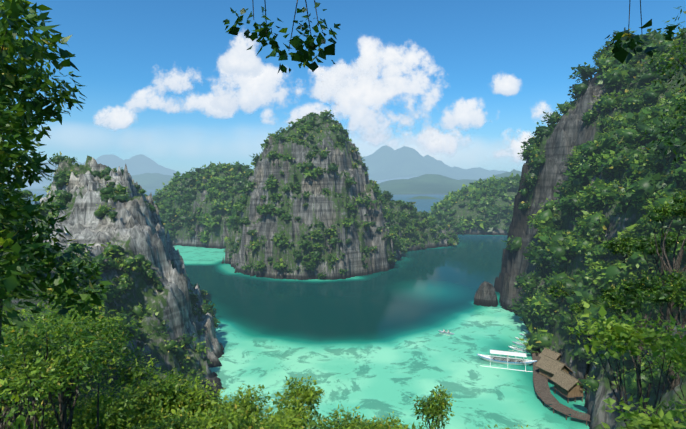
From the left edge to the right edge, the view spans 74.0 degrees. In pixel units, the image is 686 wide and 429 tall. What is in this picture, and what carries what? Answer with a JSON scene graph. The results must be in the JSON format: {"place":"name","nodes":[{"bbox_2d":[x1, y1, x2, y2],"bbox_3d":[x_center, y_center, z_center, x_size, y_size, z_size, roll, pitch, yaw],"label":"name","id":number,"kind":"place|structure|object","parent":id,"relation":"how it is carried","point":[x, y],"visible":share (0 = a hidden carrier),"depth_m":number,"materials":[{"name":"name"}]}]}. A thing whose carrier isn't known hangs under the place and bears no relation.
{"place":"outdoors","nodes":[
{"label":"outdoors","id":0,"kind":"place"},
{"bbox_2d":[5,154,182,185],"bbox_3d":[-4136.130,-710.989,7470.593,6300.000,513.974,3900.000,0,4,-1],"label":"mountains","id":1,"kind":"structure","parent":0,"point":[139,164],"depth_m":6805.56,"materials":[{"name":"blue stone"}]},
{"bbox_2d":[15,173,181,190],"bbox_3d":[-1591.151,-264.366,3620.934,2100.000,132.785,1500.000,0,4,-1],"label":"hills","id":2,"kind":"structure","parent":0,"point":[149,181],"depth_m":3282.82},
{"bbox_2d":[94,106,137,129],"bbox_3d":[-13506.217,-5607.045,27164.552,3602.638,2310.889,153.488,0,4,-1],"label":"cloud","id":3,"kind":"structure","parent":0,"point":[117,117],"depth_m":27163.84,"materials":[{"name":"white"}]},
{"bbox_2d":[110,127,170,158],"bbox_3d":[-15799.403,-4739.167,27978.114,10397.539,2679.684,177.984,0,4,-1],"label":"cloud","id":4,"kind":"structure","parent":0,"point":[142,143],"depth_m":28017.44,"materials":[{"name":"white"}]},
{"bbox_2d":[125,87,186,124],"bbox_3d":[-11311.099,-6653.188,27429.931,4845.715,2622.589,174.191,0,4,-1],"label":"cloud","id":5,"kind":"structure","parent":0,"point":[142,98],"depth_m":27425.31,"materials":[{"name":"white"}]},
{"bbox_2d":[153,69,200,92],"bbox_3d":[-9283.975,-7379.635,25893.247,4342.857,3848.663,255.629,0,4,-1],"label":"cloud","id":6,"kind":"structure","parent":0,"point":[174,80],"depth_m":25890.51,"materials":[{"name":"white"}]},
{"bbox_2d":[149,85,254,119],"bbox_3d":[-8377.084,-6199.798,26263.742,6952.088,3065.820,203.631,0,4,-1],"label":"cloud","id":7,"kind":"structure","parent":0,"point":[201,103],"depth_m":26266.92,"materials":[{"name":"white"}]},
{"bbox_2d":[4,186,448,212],"bbox_3d":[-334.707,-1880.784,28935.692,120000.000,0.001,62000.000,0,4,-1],"label":"sea water","id":8,"kind":"structure","parent":0,"point":[421,205],"depth_m":1413.16,"materials":[{"name":"liquid"}]},
{"bbox_2d":[408,196,438,198],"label":"low island hills","id":9,"kind":"structure","parent":8,"relation":"on","point":[422,197],"depth_m":1263.64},
{"bbox_2d":[216,33,262,76],"bbox_3d":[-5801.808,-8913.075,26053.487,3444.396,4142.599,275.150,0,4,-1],"label":"cloud","id":10,"kind":"structure","parent":0,"point":[238,57],"depth_m":26053.45,"materials":[{"name":"white"}]},
{"bbox_2d":[191,63,302,112],"bbox_3d":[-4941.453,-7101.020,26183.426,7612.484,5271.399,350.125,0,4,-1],"label":"cloud","id":11,"kind":"structure","parent":0,"point":[251,94],"depth_m":26178.44,"materials":[{"name":"white"}]},
{"bbox_2d":[92,119,423,154],"bbox_3d":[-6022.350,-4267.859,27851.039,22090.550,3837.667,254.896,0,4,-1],"label":"cloud","id":12,"kind":"structure","parent":0,"point":[260,135],"depth_m":27856.68,"materials":[{"name":"white"}]},
{"bbox_2d":[45,372,527,428],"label":"shrubs","id":13,"kind":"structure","parent":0,"point":[172,407],"depth_m":34.57,"materials":[{"name":"green plant"}]},
{"bbox_2d":[259,103,352,142],"bbox_3d":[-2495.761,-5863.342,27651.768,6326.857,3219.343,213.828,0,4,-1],"label":"cloud","id":14,"kind":"structure","parent":0,"point":[300,112],"depth_m":27650.11,"materials":[{"name":"white"}]},
{"bbox_2d":[294,57,360,125],"bbox_3d":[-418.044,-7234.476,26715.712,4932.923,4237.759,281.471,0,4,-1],"label":"cloud","id":15,"kind":"structure","parent":0,"point":[315,93],"depth_m":26705.99,"materials":[{"name":"white"}]},
{"bbox_2d":[0,0,685,173],"label":"sky","id":16,"kind":"structure","parent":0,"point":[120,47],"materials":[{"name":"blue"}]},
{"bbox_2d":[1,50,685,428],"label":"limestone cliffs","id":17,"kind":"structure","parent":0,"point":[135,228],"depth_m":106.88,"materials":[{"name":"stone"}]},
{"bbox_2d":[0,0,112,347],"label":"tree","id":18,"kind":"object","parent":17,"relation":"on","point":[17,75],"depth_m":6.41,"materials":[{"name":"green plant"}]},
{"bbox_2d":[0,299,142,428],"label":"tree","id":19,"kind":"object","parent":17,"relation":"on","point":[66,344],"depth_m":18.09,"materials":[{"name":"green plant"}]},
{"bbox_2d":[5,152,219,397],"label":"pinnacle vegetation","id":20,"kind":"object","parent":17,"relation":"on","point":[64,198],"visible":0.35,"depth_m":89.23,"materials":[{"name":"green plant"}]},
{"bbox_2d":[2,275,263,428],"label":"hill undergrowth","id":21,"kind":"object","parent":17,"relation":"on","point":[137,375],"visible":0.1,"depth_m":40.84,"materials":[{"name":"green plant"}]},
{"bbox_2d":[223,0,685,162],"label":"foliage","id":22,"kind":"object","parent":17,"relation":"on","point":[304,57],"depth_m":7.00,"materials":[{"name":"green plant"}]},
{"bbox_2d":[535,354,572,378],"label":"hut","id":23,"kind":"object","parent":17,"relation":"on","point":[548,367],"visible":0.56,"depth_m":94.02,"materials":[{"name":"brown wood"}]},
{"bbox_2d":[550,369,585,402],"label":"hut","id":24,"kind":"object","parent":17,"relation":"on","point":[566,385],"visible":0.81,"depth_m":86.03,"materials":[{"name":"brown wood"}]},
{"bbox_2d":[545,189,685,428],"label":"tree","id":25,"kind":"object","parent":17,"relation":"on","point":[651,290],"depth_m":62.09,"materials":[{"name":"green plant"}]},
{"bbox_2d":[588,334,674,427],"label":"tree trunks","id":26,"kind":"object","parent":17,"relation":"on","point":[647,396],"visible":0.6,"depth_m":23.56,"materials":[{"name":"brown wood"}]},
{"bbox_2d":[567,305,685,428],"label":"tree leaves","id":27,"kind":"object","parent":26,"relation":"attached to","point":[617,334],"visible":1,"depth_m":22.32,"materials":[{"name":"green plant"}]},
{"bbox_2d":[327,57,360,104],"bbox_3d":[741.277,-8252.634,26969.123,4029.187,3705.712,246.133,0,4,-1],"label":"cloud","id":28,"kind":"structure","parent":0,"point":[341,61],"depth_m":26962.97,"materials":[{"name":"white"}]},
{"bbox_2d":[292,40,442,145],"bbox_3d":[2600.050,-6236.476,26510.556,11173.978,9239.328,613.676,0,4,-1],"label":"cloud","id":29,"kind":"structure","parent":0,"point":[361,100],"depth_m":26505.08,"materials":[{"name":"white"}]},
{"bbox_2d":[321,38,423,134],"bbox_3d":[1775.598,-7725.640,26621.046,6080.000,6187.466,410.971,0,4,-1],"label":"cloud","id":30,"kind":"structure","parent":0,"point":[379,68],"depth_m":26619.80,"materials":[{"name":"white"}]},
{"bbox_2d":[174,215,589,428],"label":"lagoon water","id":31,"kind":"structure","parent":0,"point":[375,344],"depth_m":121.37,"materials":[{"name":"teal liquid"}]},
{"bbox_2d":[158,112,459,279],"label":"island rock","id":32,"kind":"object","parent":31,"relation":"in","point":[221,232],"visible":0.35,"depth_m":218.41,"materials":[{"name":"stone"}]},
{"bbox_2d":[152,161,253,243],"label":"forested hill","id":33,"kind":"structure","parent":32,"relation":"on","point":[167,209],"depth_m":307.02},
{"bbox_2d":[222,110,458,278],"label":"island vegetation","id":34,"kind":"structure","parent":32,"relation":"on","point":[398,243],"depth_m":216.83,"materials":[{"name":"green plant"}]},
{"bbox_2d":[438,330,453,335],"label":"paddle boat","id":35,"kind":"object","parent":31,"relation":"on","point":[448,332],"visible":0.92,"depth_m":125.23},
{"bbox_2d":[436,185,517,234],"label":"island rock","id":36,"kind":"object","parent":31,"relation":"in","point":[464,211],"visible":0.06,"depth_m":377.25,"materials":[{"name":"stone"}]},
{"bbox_2d":[427,173,520,234],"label":"forested hill","id":37,"kind":"structure","parent":36,"relation":"on","point":[479,188],"depth_m":384.10,"materials":[{"name":"green plant"}]},
{"bbox_2d":[474,267,508,308],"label":"islet rock","id":38,"kind":"object","parent":31,"relation":"in","point":[505,277],"visible":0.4,"depth_m":153.44,"materials":[{"name":"stone"}]},
{"bbox_2d":[477,350,536,371],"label":"outrigger boat","id":39,"kind":"object","parent":31,"relation":"on","point":[511,360],"visible":0.9,"depth_m":104.07,"materials":[{"name":"white paint"}]},
{"bbox_2d":[509,346,527,352],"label":"boat","id":40,"kind":"object","parent":31,"relation":"on","point":[516,348],"visible":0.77,"depth_m":112.58,"materials":[{"name":"white paint"}]},
{"bbox_2d":[512,341,525,348],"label":"boat","id":41,"kind":"object","parent":31,"relation":"on","point":[517,343],"visible":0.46,"depth_m":116.31,"materials":[{"name":"white"}]},
{"bbox_2d":[531,347,590,425],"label":"boardwalk","id":42,"kind":"structure","parent":31,"relation":"in","point":[545,395],"depth_m":86.40,"materials":[{"name":"brown wood"}]},
{"bbox_2d":[538,347,561,360],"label":"hut roof","id":43,"kind":"structure","parent":42,"relation":"on","point":[552,354],"depth_m":100.69,"materials":[{"name":"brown wood"}]},
{"bbox_2d":[357,102,471,156],"bbox_3d":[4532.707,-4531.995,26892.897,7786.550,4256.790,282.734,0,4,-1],"label":"cloud","id":44,"kind":"structure","parent":0,"point":[433,141],"depth_m":26904.35,"materials":[{"name":"white"}]},
{"bbox_2d":[362,145,507,183],"bbox_3d":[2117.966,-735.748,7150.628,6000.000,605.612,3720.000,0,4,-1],"label":"mountains","id":45,"kind":"structure","parent":0,"point":[385,163],"depth_m":5956.94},
{"bbox_2d":[350,129,527,170],"bbox_3d":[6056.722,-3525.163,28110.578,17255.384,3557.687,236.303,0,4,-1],"label":"cloud","id":46,"kind":"structure","parent":0,"point":[461,151],"depth_m":28132.32,"materials":[{"name":"white"}]},
{"bbox_2d":[378,169,521,194],"bbox_3d":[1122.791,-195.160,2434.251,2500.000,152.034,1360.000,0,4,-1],"label":"hills","id":47,"kind":"structure","parent":0,"point":[431,184],"depth_m":2074.93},
{"bbox_2d":[439,99,508,146],"bbox_3d":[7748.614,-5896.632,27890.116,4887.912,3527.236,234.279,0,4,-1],"label":"cloud","id":48,"kind":"structure","parent":0,"point":[464,114],"depth_m":27887.27,"materials":[{"name":"white"}]},
{"bbox_2d":[485,128,523,169],"bbox_3d":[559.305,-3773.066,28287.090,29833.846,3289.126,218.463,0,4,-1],"label":"cloud","id":49,"kind":"structure","parent":0,"point":[501,156],"depth_m":28393.71,"materials":[{"name":"white"}]},
{"bbox_2d":[493,75,520,95],"bbox_3d":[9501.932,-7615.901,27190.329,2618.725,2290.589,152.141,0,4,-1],"label":"cloud","id":50,"kind":"structure","parent":0,"point":[507,85],"depth_m":27193.35,"materials":[{"name":"white"}]},
{"bbox_2d":[494,130,533,162],"bbox_3d":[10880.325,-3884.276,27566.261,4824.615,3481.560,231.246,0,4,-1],"label":"cloud","id":51,"kind":"structure","parent":0,"point":[515,146],"depth_m":27561.88,"materials":[{"name":"white"}]},
{"bbox_2d":[532,102,551,119],"bbox_3d":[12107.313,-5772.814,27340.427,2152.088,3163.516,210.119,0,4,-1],"label":"cloud","id":52,"kind":"structure","parent":0,"point":[541,108],"depth_m":27338.23,"materials":[{"name":"white"}]},
{"bbox_2d":[501,25,685,397],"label":"trees","id":53,"kind":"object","parent":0,"point":[589,160],"depth_m":107.81,"materials":[{"name":"green plant"}]}
]}

